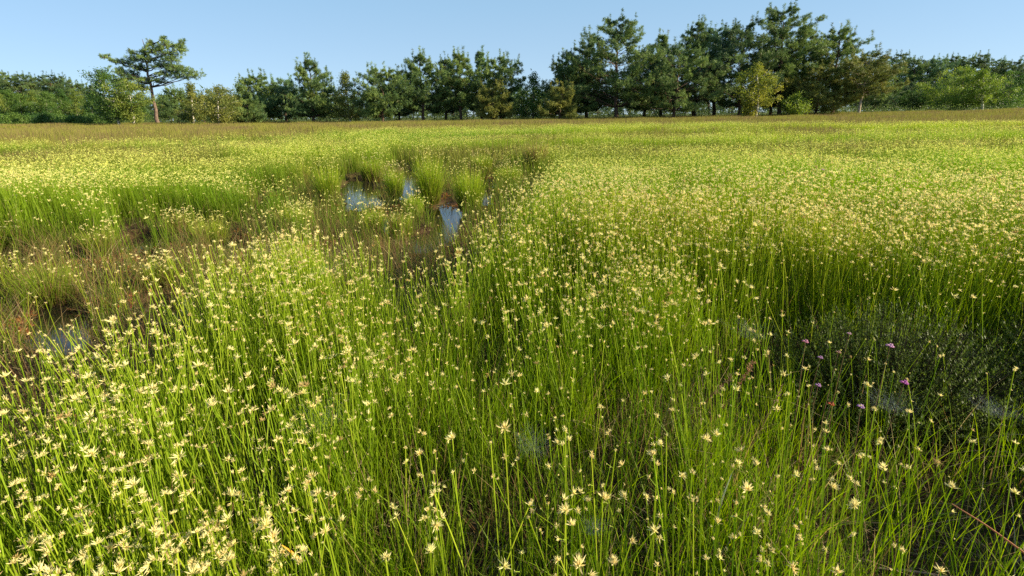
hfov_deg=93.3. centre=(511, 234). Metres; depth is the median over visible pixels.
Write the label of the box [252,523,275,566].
beak sedge
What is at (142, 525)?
beak sedge
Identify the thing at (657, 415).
beak sedge
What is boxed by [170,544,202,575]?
beak sedge
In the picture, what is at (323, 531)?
beak sedge
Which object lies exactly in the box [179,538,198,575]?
beak sedge
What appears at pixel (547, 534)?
beak sedge
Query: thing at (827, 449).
beak sedge
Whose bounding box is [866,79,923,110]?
pine
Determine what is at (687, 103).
pine
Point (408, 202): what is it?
sedge tussock
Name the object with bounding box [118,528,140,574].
beak sedge
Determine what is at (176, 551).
beak sedge
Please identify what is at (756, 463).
beak sedge
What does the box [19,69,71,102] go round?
pine
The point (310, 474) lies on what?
beak sedge
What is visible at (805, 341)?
heath flower
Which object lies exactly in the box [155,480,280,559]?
beak sedge
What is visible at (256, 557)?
beak sedge
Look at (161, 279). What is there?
sedge tussock
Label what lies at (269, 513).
beak sedge
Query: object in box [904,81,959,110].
pine
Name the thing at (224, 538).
beak sedge
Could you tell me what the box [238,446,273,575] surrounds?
beak sedge
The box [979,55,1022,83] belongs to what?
pine
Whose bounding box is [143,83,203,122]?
pine
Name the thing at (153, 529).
beak sedge
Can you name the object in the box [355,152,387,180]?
sedge tussock
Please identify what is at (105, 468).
beak sedge
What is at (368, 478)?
beak sedge
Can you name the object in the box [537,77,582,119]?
pine
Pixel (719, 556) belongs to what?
beak sedge
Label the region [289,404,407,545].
beak sedge
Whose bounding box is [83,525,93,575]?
beak sedge
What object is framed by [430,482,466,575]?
beak sedge
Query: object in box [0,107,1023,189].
moor grass
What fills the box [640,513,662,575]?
beak sedge
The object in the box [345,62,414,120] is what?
pine
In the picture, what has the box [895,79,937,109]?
pine
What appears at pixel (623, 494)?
beak sedge
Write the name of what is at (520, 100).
pine
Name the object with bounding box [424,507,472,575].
beak sedge
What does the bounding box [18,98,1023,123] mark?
undergrowth
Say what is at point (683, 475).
beak sedge
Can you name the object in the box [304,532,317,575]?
beak sedge
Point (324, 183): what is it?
sedge tussock
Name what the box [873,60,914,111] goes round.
pine
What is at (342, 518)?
beak sedge
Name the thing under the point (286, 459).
beak sedge
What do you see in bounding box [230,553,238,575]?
beak sedge
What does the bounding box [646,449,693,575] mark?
beak sedge
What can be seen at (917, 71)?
pine
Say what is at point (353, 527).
beak sedge
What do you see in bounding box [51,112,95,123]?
gorse bush
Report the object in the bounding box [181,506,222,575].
beak sedge
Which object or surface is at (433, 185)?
sedge tussock
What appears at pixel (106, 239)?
sedge tussock
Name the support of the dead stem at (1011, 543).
on the ground at (134, 230)
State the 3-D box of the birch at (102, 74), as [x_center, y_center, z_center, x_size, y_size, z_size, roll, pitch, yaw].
[-32.035,-10.945,38.583,4.448,4.933,4.342,-1,14,0]
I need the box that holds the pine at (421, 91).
[387,45,450,119]
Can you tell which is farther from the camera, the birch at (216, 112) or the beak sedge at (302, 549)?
the birch at (216, 112)
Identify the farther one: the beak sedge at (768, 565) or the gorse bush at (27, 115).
the gorse bush at (27, 115)
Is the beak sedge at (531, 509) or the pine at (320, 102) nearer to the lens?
the beak sedge at (531, 509)
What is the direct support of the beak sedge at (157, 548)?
on the ground at (134, 230)
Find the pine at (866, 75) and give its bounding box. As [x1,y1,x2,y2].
[829,43,909,113]
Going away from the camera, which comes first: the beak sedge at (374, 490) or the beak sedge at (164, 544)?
the beak sedge at (164, 544)
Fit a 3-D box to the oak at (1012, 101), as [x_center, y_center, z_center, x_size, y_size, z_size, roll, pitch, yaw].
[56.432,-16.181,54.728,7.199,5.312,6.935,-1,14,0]
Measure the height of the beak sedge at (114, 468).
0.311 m
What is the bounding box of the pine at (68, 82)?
[44,73,92,102]
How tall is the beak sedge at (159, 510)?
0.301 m
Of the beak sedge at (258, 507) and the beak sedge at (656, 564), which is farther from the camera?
the beak sedge at (258, 507)
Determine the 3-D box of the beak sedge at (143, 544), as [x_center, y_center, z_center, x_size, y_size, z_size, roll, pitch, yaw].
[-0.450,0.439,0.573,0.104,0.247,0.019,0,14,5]
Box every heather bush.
[763,297,1023,450]
[985,301,1023,373]
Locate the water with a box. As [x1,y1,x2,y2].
[1,168,534,356]
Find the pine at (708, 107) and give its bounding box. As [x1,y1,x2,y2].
[696,89,729,113]
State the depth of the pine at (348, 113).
42.94 m
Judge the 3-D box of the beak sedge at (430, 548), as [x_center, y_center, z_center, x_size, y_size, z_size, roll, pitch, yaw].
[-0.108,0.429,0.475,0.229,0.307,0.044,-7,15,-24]
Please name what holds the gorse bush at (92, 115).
on the ground at (134, 230)
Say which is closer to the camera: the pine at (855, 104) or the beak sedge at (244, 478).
the beak sedge at (244, 478)
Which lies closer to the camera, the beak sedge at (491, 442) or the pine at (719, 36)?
the beak sedge at (491, 442)
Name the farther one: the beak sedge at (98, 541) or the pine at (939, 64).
the pine at (939, 64)
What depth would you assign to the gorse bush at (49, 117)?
47.27 m
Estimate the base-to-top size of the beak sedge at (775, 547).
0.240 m
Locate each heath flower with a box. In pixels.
[785,339,808,462]
[798,356,822,477]
[798,383,820,489]
[810,401,834,506]
[816,350,840,466]
[825,332,851,452]
[836,404,864,517]
[860,343,894,481]
[872,380,908,517]
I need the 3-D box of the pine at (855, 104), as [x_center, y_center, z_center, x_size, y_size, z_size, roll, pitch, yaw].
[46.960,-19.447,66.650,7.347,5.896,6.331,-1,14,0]
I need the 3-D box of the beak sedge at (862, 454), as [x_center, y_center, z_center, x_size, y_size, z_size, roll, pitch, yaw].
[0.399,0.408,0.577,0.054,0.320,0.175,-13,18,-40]
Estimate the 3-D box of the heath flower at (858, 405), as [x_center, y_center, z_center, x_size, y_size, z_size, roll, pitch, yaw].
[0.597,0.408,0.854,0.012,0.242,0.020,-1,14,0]
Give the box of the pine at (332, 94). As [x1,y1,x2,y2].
[317,81,345,120]
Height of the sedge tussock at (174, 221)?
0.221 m
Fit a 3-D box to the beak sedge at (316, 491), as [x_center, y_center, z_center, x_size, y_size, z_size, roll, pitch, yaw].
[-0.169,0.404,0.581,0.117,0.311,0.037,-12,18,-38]
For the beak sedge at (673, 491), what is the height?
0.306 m
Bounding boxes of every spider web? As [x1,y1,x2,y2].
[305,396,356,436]
[515,425,553,458]
[725,319,778,338]
[854,386,925,413]
[964,396,1019,416]
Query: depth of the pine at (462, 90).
43.38 m
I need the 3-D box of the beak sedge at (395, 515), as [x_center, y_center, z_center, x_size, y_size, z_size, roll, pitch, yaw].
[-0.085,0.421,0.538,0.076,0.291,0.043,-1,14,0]
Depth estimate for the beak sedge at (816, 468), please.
0.60 m
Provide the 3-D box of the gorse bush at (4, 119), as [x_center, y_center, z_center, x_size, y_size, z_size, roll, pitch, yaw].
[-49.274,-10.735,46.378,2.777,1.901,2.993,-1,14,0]
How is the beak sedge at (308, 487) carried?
on the ground at (134, 230)
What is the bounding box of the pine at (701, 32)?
[670,14,726,115]
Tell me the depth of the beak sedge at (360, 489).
0.64 m
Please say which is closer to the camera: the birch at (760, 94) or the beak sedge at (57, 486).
the beak sedge at (57, 486)
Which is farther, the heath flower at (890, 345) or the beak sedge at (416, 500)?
the heath flower at (890, 345)
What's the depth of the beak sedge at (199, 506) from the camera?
0.57 m
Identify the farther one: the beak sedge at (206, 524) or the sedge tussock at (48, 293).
the sedge tussock at (48, 293)
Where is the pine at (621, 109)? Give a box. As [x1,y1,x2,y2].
[610,97,637,112]
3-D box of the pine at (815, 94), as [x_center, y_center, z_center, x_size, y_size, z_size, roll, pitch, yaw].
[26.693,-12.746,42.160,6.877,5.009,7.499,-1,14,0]
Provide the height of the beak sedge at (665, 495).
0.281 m
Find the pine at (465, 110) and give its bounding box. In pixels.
[454,103,485,116]
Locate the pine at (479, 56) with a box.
[466,45,497,119]
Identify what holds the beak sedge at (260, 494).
on the ground at (134, 230)
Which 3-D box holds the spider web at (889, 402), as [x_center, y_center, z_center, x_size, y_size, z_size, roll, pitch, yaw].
[0.648,0.287,0.827,0.125,0.024,0.097,-1,14,0]
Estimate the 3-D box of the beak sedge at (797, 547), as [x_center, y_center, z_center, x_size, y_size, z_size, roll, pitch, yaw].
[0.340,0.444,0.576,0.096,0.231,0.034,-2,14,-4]
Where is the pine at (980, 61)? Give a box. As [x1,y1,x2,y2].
[959,50,1011,108]
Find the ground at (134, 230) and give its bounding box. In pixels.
[0,110,1023,575]
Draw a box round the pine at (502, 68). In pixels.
[476,49,525,118]
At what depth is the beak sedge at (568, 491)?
0.67 m
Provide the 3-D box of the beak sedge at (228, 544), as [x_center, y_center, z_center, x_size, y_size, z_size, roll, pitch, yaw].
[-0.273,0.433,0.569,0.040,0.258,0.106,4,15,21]
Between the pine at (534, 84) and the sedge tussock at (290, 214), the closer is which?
the sedge tussock at (290, 214)
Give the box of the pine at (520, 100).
[512,89,542,112]
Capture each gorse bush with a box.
[0,114,21,124]
[6,111,36,123]
[24,112,35,119]
[31,110,58,124]
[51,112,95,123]
[53,113,69,122]
[80,113,104,123]
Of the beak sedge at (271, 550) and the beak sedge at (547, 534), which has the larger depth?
the beak sedge at (547, 534)
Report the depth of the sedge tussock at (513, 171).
4.91 m
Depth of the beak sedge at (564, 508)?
0.50 m
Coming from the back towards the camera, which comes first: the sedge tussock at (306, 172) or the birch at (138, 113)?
the birch at (138, 113)
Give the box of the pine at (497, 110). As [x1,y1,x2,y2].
[471,78,515,119]
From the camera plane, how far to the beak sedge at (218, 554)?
0.48 m
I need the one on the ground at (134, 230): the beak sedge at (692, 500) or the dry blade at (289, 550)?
the beak sedge at (692, 500)
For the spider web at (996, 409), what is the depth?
0.79 m
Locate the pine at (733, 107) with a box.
[715,79,742,114]
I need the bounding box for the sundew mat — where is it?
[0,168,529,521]
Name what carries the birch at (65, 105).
on the ground at (134, 230)
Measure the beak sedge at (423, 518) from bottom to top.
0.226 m
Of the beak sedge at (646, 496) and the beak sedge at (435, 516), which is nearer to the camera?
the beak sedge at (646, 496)
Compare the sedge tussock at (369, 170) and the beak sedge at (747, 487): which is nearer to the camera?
the beak sedge at (747, 487)
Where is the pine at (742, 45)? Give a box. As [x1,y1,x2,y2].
[693,15,788,115]
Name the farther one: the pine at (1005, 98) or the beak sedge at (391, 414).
the pine at (1005, 98)
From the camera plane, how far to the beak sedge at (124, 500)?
0.56 m
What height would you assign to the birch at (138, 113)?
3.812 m
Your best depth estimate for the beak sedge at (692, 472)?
0.52 m
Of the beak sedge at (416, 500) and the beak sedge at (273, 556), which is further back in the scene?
the beak sedge at (416, 500)
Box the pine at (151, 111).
[145,95,170,121]
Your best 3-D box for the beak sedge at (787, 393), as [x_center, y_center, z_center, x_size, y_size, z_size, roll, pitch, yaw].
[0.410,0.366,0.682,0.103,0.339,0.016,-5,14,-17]
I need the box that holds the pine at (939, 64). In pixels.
[911,53,963,88]
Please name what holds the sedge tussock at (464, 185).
on the ground at (134, 230)
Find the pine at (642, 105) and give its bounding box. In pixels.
[619,45,675,116]
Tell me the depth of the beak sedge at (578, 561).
0.45 m
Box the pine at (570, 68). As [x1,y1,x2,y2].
[531,47,599,114]
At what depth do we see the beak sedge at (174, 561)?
0.46 m
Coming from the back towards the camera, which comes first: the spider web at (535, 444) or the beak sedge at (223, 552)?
the spider web at (535, 444)
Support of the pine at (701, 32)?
on the ground at (134, 230)
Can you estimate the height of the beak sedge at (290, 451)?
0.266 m
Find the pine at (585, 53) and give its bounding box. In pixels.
[549,34,619,117]
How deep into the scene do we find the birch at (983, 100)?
52.58 m
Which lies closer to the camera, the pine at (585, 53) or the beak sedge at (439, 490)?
the beak sedge at (439, 490)
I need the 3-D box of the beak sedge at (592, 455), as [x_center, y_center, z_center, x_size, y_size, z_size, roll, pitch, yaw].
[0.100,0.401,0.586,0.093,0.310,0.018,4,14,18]
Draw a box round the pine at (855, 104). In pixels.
[830,94,868,108]
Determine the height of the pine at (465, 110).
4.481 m
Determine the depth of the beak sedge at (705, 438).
0.56 m
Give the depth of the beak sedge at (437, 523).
0.48 m
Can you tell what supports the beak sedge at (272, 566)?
on the ground at (134, 230)
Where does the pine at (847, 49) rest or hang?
on the ground at (134, 230)
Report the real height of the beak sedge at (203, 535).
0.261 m
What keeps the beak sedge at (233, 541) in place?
on the ground at (134, 230)
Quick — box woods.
[14,84,990,122]
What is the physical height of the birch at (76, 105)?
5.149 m
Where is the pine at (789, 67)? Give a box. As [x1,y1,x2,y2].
[749,0,827,113]
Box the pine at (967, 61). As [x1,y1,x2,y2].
[933,52,996,110]
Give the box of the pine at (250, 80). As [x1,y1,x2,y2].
[213,68,286,121]
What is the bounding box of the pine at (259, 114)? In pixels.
[228,92,267,122]
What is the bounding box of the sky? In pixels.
[0,0,1023,119]
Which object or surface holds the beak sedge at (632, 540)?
on the ground at (134, 230)
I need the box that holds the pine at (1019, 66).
[997,55,1023,84]
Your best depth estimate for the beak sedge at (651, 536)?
0.63 m
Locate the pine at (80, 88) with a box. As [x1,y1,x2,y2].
[64,79,103,103]
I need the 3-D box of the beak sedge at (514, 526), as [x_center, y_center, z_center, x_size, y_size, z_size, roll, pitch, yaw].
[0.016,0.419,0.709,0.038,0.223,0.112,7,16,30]
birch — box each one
[0,88,15,112]
[0,94,10,114]
[4,91,37,115]
[22,89,49,114]
[28,90,63,115]
[47,89,75,116]
[66,90,93,115]
[73,93,104,115]
[77,66,136,123]
[99,78,157,123]
[114,98,150,121]
[132,101,158,120]
[170,81,207,123]
[190,84,245,123]
[729,62,787,116]
[740,98,759,116]
[778,90,814,115]
[957,67,1004,109]
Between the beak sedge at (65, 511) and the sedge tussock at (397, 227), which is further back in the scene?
the sedge tussock at (397, 227)
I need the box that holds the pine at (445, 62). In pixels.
[425,51,470,119]
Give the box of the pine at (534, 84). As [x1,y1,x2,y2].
[506,69,553,118]
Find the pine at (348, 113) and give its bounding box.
[323,70,365,121]
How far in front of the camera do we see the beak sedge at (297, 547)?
0.53 m
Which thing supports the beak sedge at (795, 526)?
on the ground at (134, 230)
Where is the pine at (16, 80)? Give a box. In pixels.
[0,70,47,101]
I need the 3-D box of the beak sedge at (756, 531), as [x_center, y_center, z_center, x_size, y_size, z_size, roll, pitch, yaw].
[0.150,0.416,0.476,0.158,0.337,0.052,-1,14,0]
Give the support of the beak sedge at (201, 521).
on the ground at (134, 230)
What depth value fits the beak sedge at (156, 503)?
0.57 m
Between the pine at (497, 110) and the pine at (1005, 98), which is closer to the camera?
the pine at (497, 110)
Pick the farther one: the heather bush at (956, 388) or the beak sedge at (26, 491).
the heather bush at (956, 388)
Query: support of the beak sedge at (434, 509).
on the ground at (134, 230)
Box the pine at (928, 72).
[910,55,959,85]
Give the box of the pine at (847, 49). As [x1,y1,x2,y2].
[776,18,905,112]
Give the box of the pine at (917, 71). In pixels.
[894,55,938,110]
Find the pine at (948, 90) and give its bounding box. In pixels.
[928,80,959,108]
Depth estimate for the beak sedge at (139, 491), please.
0.53 m
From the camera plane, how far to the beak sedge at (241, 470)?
0.60 m
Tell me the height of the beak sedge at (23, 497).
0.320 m
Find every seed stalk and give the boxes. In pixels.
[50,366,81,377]
[691,373,731,417]
[714,360,755,420]
[747,384,782,453]
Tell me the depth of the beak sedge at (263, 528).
0.55 m
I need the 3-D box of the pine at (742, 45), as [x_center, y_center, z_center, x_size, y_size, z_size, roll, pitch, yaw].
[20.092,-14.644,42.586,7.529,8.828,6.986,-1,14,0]
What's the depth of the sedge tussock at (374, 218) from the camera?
2.94 m
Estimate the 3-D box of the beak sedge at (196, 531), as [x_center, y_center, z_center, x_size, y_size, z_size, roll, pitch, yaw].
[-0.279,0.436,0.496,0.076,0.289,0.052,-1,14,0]
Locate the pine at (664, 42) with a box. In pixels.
[641,28,680,115]
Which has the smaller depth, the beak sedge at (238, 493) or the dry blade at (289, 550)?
the dry blade at (289, 550)
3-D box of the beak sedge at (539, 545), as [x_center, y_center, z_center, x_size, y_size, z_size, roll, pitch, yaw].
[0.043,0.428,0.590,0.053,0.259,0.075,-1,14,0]
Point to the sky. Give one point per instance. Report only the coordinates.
(225, 39)
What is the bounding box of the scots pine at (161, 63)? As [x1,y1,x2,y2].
[97,35,206,122]
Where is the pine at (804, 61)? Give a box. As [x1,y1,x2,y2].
[771,18,835,99]
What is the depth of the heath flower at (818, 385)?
0.90 m
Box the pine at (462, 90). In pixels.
[433,46,487,119]
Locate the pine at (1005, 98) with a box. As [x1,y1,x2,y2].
[984,84,1023,106]
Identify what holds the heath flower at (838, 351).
on the ground at (134, 230)
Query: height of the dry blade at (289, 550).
0.031 m
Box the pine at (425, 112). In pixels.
[396,101,431,119]
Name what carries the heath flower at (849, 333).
on the ground at (134, 230)
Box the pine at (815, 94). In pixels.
[772,59,872,113]
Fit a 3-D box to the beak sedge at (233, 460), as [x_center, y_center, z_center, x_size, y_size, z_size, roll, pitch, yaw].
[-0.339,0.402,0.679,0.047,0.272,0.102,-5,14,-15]
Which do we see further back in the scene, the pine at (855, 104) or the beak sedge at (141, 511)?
the pine at (855, 104)
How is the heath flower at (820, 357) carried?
on the ground at (134, 230)
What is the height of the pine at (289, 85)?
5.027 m
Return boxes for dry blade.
[282,545,299,558]
[712,468,733,539]
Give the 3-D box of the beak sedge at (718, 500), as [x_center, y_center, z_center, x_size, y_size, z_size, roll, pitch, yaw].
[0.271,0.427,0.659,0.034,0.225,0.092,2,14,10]
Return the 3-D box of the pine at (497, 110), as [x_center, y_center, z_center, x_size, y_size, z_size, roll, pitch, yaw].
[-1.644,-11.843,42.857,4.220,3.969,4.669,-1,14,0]
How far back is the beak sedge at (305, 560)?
0.55 m
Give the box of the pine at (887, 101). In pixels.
[856,85,900,111]
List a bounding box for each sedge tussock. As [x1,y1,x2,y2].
[0,220,24,249]
[0,247,88,309]
[71,216,119,258]
[128,248,176,292]
[162,206,193,235]
[172,209,232,245]
[226,179,257,209]
[274,198,314,233]
[282,157,314,184]
[303,155,346,203]
[350,200,386,238]
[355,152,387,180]
[381,160,407,199]
[382,207,415,239]
[398,186,425,217]
[407,145,451,205]
[443,158,491,213]
[469,148,495,175]
[492,158,525,188]
[520,132,552,170]
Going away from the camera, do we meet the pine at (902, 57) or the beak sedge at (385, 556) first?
the beak sedge at (385, 556)
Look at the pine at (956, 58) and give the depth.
75.77 m
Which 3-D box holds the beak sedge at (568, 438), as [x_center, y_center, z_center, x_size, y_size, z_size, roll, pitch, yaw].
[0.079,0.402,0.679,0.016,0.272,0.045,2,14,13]
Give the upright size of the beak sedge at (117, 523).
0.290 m
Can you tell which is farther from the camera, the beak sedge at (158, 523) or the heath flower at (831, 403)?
the heath flower at (831, 403)
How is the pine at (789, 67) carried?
on the ground at (134, 230)
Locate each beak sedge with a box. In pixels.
[4,494,38,575]
[5,555,27,575]
[8,478,139,563]
[17,495,31,575]
[17,557,36,575]
[23,515,184,569]
[24,489,45,572]
[28,560,49,575]
[30,493,188,573]
[37,529,52,572]
[37,542,56,575]
[38,538,65,574]
[47,534,65,573]
[53,531,68,572]
[54,483,96,571]
[57,504,173,575]
[76,550,91,568]
[80,445,152,575]
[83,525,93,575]
[84,544,93,570]
[88,468,242,568]
[91,537,105,575]
[96,491,131,575]
[96,561,107,575]
[100,467,118,575]
[102,540,116,575]
[103,465,171,566]
[108,533,130,575]
[111,480,193,574]
[112,464,135,575]
[112,558,123,575]
[114,486,122,575]
[115,531,150,570]
[116,540,134,575]
[117,522,145,575]
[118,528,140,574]
[121,478,154,551]
[121,534,129,575]
[123,478,176,571]
[128,462,149,575]
[132,521,155,572]
[135,544,155,575]
[136,510,208,575]
[136,518,164,571]
[137,487,171,571]
[139,499,205,561]
[140,490,147,575]
[141,551,177,575]
[143,456,162,543]
[144,493,168,575]
[145,498,176,570]
[146,526,163,575]
[152,521,171,573]
[153,502,202,574]
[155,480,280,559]
[155,507,174,572]
[155,532,167,575]
[155,547,160,575]
[158,551,164,575]
[159,540,190,575]
[160,521,196,575]
[160,541,180,574]
[166,522,243,575]
[168,560,177,575]
[169,510,229,575]
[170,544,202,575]
[173,547,180,575]
[174,443,234,573]
[178,488,253,575]
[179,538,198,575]
[181,474,292,574]
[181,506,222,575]
[184,530,201,567]
[184,558,314,575]
[192,527,209,575]
[197,493,265,575]
[198,519,265,575]
[199,525,220,574]
[199,560,229,575]
[200,532,214,575]
[201,527,219,575]
[201,560,211,575]
[202,521,285,575]
[202,546,220,575]
[203,444,243,570]
[203,510,262,575]
[210,519,214,575]
[212,550,225,575]
[213,540,289,574]
[215,540,237,575]
[217,515,233,572]
[219,548,228,574]
[220,550,234,575]
[221,536,246,575]
[222,512,242,570]
[223,468,242,570]
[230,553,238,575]
[231,459,291,575]
[231,491,262,575]
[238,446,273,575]
[240,477,324,573]
[247,516,286,575]
[250,546,288,572]
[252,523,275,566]
[253,526,269,575]
[258,492,273,549]
[259,501,278,575]
[260,517,273,570]
[265,527,296,575]
[266,499,352,570]
[266,544,282,575]
[267,550,280,575]
[268,558,284,575]
[275,501,350,575]
[277,506,297,575]
[277,548,288,575]
[279,490,313,573]
[280,437,308,569]
[282,496,313,575]
[284,484,296,575]
[285,458,337,569]
[287,504,370,575]
[288,449,331,573]
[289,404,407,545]
[290,544,299,575]
[292,527,318,567]
[292,545,316,575]
[295,556,304,575]
[297,438,347,572]
[300,430,369,574]
[300,549,307,575]
[303,468,350,575]
[303,479,338,575]
[303,480,356,574]
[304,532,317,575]
[305,498,318,575]
[308,486,412,574]
[309,524,331,575]
[313,457,396,575]
[319,516,442,575]
[325,477,371,575]
[325,491,349,575]
[333,447,408,575]
[337,486,358,575]
[338,372,394,537]
[338,514,348,575]
[353,491,380,572]
[354,486,392,575]
[356,488,379,574]
[364,401,396,564]
[381,551,390,575]
[382,501,438,573]
[386,473,422,575]
[388,406,414,575]
[390,502,457,575]
[392,506,420,575]
[402,446,437,575]
[403,459,441,572]
[408,413,441,575]
[412,449,446,575]
[417,429,449,572]
[418,470,523,575]
[418,513,431,575]
[419,483,440,566]
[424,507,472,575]
[425,543,434,575]
[427,449,443,554]
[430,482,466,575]
[431,470,498,574]
[432,511,445,575]
[433,485,445,573]
[445,430,464,575]
[489,441,535,575]
[492,474,535,575]
[495,418,514,575]
[498,558,509,575]
[501,500,532,575]
[512,456,529,575]
[514,550,523,575]
[522,429,611,575]
[526,516,563,575]
[527,495,567,573]
[529,498,600,573]
[536,434,593,574]
[539,528,569,574]
[542,463,567,562]
[551,554,560,575]
[553,438,615,564]
[554,416,658,575]
[554,523,557,553]
[555,427,614,575]
[555,493,572,575]
[558,509,569,572]
[566,436,573,557]
[567,517,583,575]
[568,486,606,575]
[571,554,596,575]
[573,492,611,575]
[574,507,627,575]
[578,470,585,554]
[583,497,598,575]
[584,404,604,547]
[589,451,631,573]
[591,414,658,575]
[600,483,625,575]
[603,445,618,573]
[604,400,630,545]
[607,555,618,575]
[617,390,658,559]
[617,490,627,575]
[619,535,636,575]
[632,459,662,575]
[635,459,742,574]
[639,442,666,575]
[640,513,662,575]
[641,495,657,575]
[643,434,714,575]
[643,492,661,575]
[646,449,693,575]
[647,525,686,575]
[654,561,658,575]
[657,439,782,575]
[663,433,667,574]
[667,487,674,575]
[668,408,714,575]
[676,470,738,575]
[684,496,694,574]
[686,468,741,575]
[689,494,794,575]
[695,553,710,575]
[699,402,812,561]
[710,477,724,575]
[711,498,730,574]
[712,517,721,575]
[716,550,725,575]
[721,561,799,575]
[726,533,742,575]
[731,479,779,575]
[731,496,744,575]
[739,533,753,575]
[741,474,849,574]
[751,456,764,574]
[753,526,761,575]
[758,517,786,575]
[760,509,771,575]
[761,558,769,575]
[765,428,832,574]
[766,543,776,575]
[769,391,821,575]
[786,533,803,563]
[788,521,802,575]
[794,536,801,575]
[799,466,840,575]
[813,481,959,575]
[815,446,829,575]
[815,475,861,574]
[822,545,826,575]
[825,455,863,575]
[827,478,875,572]
[828,564,843,575]
[837,437,883,575]
[841,381,897,574]
[845,461,901,574]
[846,498,860,575]
[848,406,937,575]
[850,532,885,575]
[857,452,871,575]
[889,543,906,575]
[962,367,1018,531]
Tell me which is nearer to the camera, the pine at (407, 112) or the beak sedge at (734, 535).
the beak sedge at (734, 535)
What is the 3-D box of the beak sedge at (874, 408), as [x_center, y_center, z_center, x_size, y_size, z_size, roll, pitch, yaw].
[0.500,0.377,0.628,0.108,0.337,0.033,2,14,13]
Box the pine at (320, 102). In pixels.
[284,52,344,121]
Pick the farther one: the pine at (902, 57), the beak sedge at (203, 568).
the pine at (902, 57)
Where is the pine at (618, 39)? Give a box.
[555,8,686,117]
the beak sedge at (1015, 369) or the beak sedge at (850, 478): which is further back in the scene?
the beak sedge at (1015, 369)
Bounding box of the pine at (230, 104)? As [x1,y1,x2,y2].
[218,88,250,120]
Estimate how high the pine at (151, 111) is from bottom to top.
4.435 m
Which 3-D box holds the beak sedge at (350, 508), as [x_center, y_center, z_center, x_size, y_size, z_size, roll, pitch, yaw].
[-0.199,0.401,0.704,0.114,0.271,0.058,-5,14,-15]
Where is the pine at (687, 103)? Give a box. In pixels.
[619,37,751,116]
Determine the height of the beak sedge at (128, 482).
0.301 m
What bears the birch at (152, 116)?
on the ground at (134, 230)
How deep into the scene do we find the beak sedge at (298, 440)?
0.62 m
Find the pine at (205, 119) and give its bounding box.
[196,90,222,122]
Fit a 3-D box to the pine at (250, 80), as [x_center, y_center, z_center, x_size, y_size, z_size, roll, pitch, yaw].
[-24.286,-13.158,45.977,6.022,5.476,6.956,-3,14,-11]
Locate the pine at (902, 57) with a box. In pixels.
[888,49,930,90]
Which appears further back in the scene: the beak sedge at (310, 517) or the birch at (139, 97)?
the birch at (139, 97)
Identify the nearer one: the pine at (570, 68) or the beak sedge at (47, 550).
the beak sedge at (47, 550)
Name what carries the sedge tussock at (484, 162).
on the ground at (134, 230)
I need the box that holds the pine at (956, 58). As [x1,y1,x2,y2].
[931,53,975,88]
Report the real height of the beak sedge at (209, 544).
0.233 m
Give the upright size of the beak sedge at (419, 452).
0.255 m
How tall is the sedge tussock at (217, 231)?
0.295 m
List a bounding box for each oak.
[913,63,1021,110]
[974,68,1023,108]
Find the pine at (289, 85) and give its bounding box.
[258,72,306,120]
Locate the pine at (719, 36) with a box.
[691,19,746,115]
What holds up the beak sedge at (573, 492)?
on the ground at (134, 230)
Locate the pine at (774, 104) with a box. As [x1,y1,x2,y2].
[733,49,796,114]
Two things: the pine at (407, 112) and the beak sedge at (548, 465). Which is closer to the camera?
the beak sedge at (548, 465)
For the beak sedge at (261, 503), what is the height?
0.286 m
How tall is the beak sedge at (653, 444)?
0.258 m
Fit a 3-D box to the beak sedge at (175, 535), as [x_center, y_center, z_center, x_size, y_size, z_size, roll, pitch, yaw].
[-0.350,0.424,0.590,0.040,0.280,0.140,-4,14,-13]
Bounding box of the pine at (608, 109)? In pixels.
[588,85,620,113]
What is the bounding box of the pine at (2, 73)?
[0,69,22,108]
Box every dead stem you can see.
[875,566,944,575]
[952,504,1023,553]
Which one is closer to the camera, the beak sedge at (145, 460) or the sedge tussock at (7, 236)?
the beak sedge at (145, 460)
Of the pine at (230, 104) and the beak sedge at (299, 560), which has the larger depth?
the pine at (230, 104)
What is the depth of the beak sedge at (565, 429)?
0.65 m
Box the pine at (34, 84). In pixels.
[2,74,48,102]
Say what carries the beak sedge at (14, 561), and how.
on the ground at (134, 230)
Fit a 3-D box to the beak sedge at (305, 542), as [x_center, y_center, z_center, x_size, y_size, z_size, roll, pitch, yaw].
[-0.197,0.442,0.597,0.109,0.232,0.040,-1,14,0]
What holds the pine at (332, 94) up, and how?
on the ground at (134, 230)
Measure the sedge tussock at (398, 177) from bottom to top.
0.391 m
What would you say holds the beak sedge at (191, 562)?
on the ground at (134, 230)
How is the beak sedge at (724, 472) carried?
on the ground at (134, 230)
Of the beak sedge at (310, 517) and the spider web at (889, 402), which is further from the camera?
the spider web at (889, 402)
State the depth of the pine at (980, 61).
74.36 m
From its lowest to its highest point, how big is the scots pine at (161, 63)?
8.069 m
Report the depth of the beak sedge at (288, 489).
0.53 m
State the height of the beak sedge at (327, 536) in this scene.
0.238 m
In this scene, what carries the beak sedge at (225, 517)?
on the ground at (134, 230)
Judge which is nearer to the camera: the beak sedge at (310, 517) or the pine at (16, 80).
the beak sedge at (310, 517)
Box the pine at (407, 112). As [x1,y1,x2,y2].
[385,63,421,119]
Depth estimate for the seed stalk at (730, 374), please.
0.84 m
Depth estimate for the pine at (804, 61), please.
44.41 m

